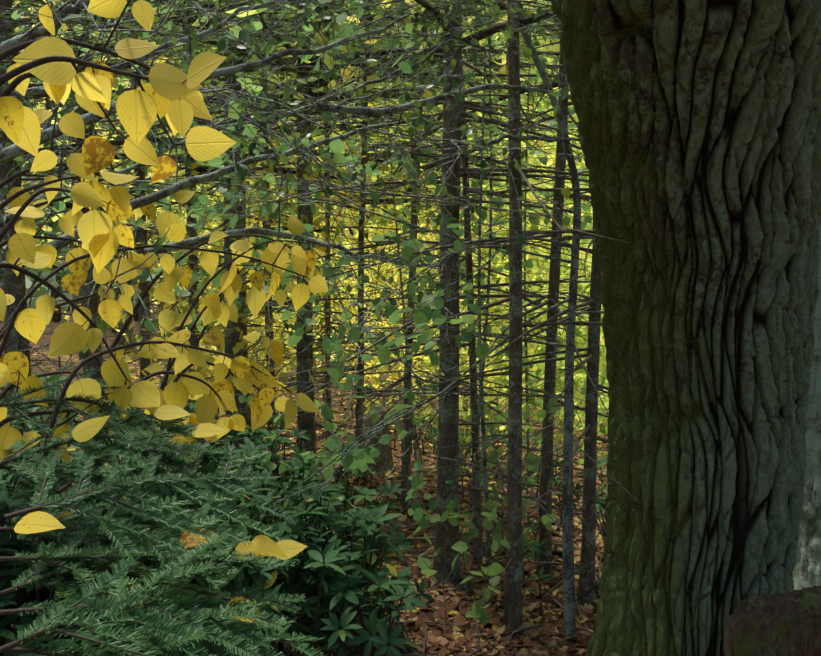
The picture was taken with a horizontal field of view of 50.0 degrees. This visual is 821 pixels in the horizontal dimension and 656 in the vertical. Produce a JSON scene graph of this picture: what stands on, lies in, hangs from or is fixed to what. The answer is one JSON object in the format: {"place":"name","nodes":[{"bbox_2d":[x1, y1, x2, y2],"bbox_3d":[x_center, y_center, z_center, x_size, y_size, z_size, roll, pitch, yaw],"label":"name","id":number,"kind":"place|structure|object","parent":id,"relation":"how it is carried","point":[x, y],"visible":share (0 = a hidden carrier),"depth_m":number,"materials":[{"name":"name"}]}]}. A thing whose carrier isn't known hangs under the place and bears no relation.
{"place":"outdoors","nodes":[
{"label":"outdoors","id":0,"kind":"place"},
{"bbox_2d":[0,0,601,341],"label":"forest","id":1,"kind":"object","parent":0,"point":[41,289],"depth_m":31.40,"materials":[{"name":"plant"}]},
{"bbox_2d":[0,290,608,654],"bbox_3d":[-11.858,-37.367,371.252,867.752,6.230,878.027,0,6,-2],"label":"ground","id":2,"kind":"structure","parent":0,"point":[43,340],"depth_m":9.41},
{"bbox_2d":[0,0,327,624],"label":"hobblebush","id":3,"kind":"object","parent":2,"relation":"on","point":[100,234],"depth_m":2.44,"materials":[{"name":"yellow plant"}]},
{"bbox_2d":[0,361,327,655],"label":"fir","id":4,"kind":"object","parent":2,"relation":"on","point":[190,632],"depth_m":1.99,"materials":[{"name":"green plant"}]},
{"bbox_2d":[0,0,580,635],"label":"tree branches","id":5,"kind":"object","parent":2,"relation":"on","point":[10,152],"visible":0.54,"depth_m":3.66,"materials":[{"name":"grey plant"}]},
{"bbox_2d":[0,0,585,492],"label":"twig tangle","id":6,"kind":"object","parent":2,"relation":"on","point":[242,94],"visible":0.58,"depth_m":3.24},
{"bbox_2d":[0,0,587,262],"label":"conifer branch wood","id":7,"kind":"object","parent":2,"relation":"on","point":[525,20],"visible":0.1,"depth_m":5.30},
{"bbox_2d":[19,12,181,279],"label":"leaves","id":8,"kind":"object","parent":7,"relation":"attached to","point":[57,225],"visible":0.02,"depth_m":17.16,"materials":[{"name":"plant"}]},
{"bbox_2d":[0,0,588,259],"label":"conifer needles","id":9,"kind":"object","parent":7,"relation":"attached to","point":[531,14],"visible":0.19,"depth_m":4.92,"materials":[{"name":"plant"}]},
{"bbox_2d":[0,0,599,624],"bbox_3d":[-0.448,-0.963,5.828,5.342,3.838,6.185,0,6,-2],"label":"tree leaves","id":10,"kind":"object","parent":2,"relation":"on","point":[427,314],"visible":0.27,"depth_m":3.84,"materials":[{"name":"green plant"}]},
{"bbox_2d":[0,0,601,626],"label":"tree trunks","id":11,"kind":"object","parent":2,"relation":"on","point":[448,420],"visible":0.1,"depth_m":4.24,"materials":[{"name":"brown plant"}]},
{"bbox_2d":[0,423,607,655],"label":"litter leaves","id":12,"kind":"object","parent":2,"relation":"on","point":[452,641],"visible":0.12,"depth_m":4.04,"materials":[{"name":"brown plant"}]},
{"bbox_2d":[0,384,607,476],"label":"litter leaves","id":13,"kind":"object","parent":2,"relation":"on","point":[426,452],"visible":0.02,"depth_m":7.91,"materials":[{"name":"plant"}]},
{"bbox_2d":[0,354,607,655],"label":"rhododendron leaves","id":14,"kind":"object","parent":2,"relation":"on","point":[329,552],"visible":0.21,"depth_m":3.00,"materials":[{"name":"green plant"}]},
{"bbox_2d":[0,355,607,655],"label":"laurel stems","id":15,"kind":"object","parent":2,"relation":"on","point":[21,600],"visible":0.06,"depth_m":3.19,"materials":[{"name":"green plant"}]},
{"bbox_2d":[13,0,608,472],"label":"broadleaf tree","id":16,"kind":"object","parent":2,"relation":"on","point":[533,274],"depth_m":6.36,"materials":[{"name":"plant"}]},
{"bbox_2d":[38,0,604,650],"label":"bare branches","id":17,"kind":"object","parent":2,"relation":"on","point":[436,262],"visible":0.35,"depth_m":3.83,"materials":[{"name":"wood"}]},
{"bbox_2d":[76,435,606,655],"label":"fallen leaves","id":18,"kind":"object","parent":2,"relation":"on","point":[501,591],"visible":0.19,"depth_m":4.04,"materials":[{"name":"brown plant"}]},
{"bbox_2d":[362,405,394,477],"bbox_3d":[-0.250,0.906,6.333,0.340,0.683,0.369,0,6,-2],"label":"old stump","id":19,"kind":"object","parent":2,"relation":"on","point":[386,460],"visible":0.31,"depth_m":6.27,"materials":[{"name":"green wood"}]},
{"bbox_2d":[0,0,820,628],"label":"bare twigs","id":20,"kind":"object","parent":2,"relation":"on","point":[584,234],"visible":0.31,"depth_m":4.17,"materials":[{"name":"wood"}]},
{"bbox_2d":[551,0,820,655],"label":"tree trunk","id":21,"kind":"object","parent":2,"relation":"on","point":[699,128],"visible":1,"depth_m":2.81,"materials":[{"name":"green plant"}]},
{"bbox_2d":[729,585,820,655],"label":"rock","id":22,"kind":"object","parent":2,"relation":"on","point":[787,623],"visible":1,"depth_m":2.53,"materials":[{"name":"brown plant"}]},
{"bbox_2d":[724,611,735,655],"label":"fallen log end","id":23,"kind":"object","parent":22,"relation":"attached to","point":[728,643],"visible":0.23,"depth_m":2.66,"materials":[{"name":"brown wood"}]},
{"bbox_2d":[793,220,820,589],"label":"trunk","id":24,"kind":"object","parent":2,"relation":"on","point":[807,571],"visible":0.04,"depth_m":4.06,"materials":[{"name":"grey plant"}]}
]}

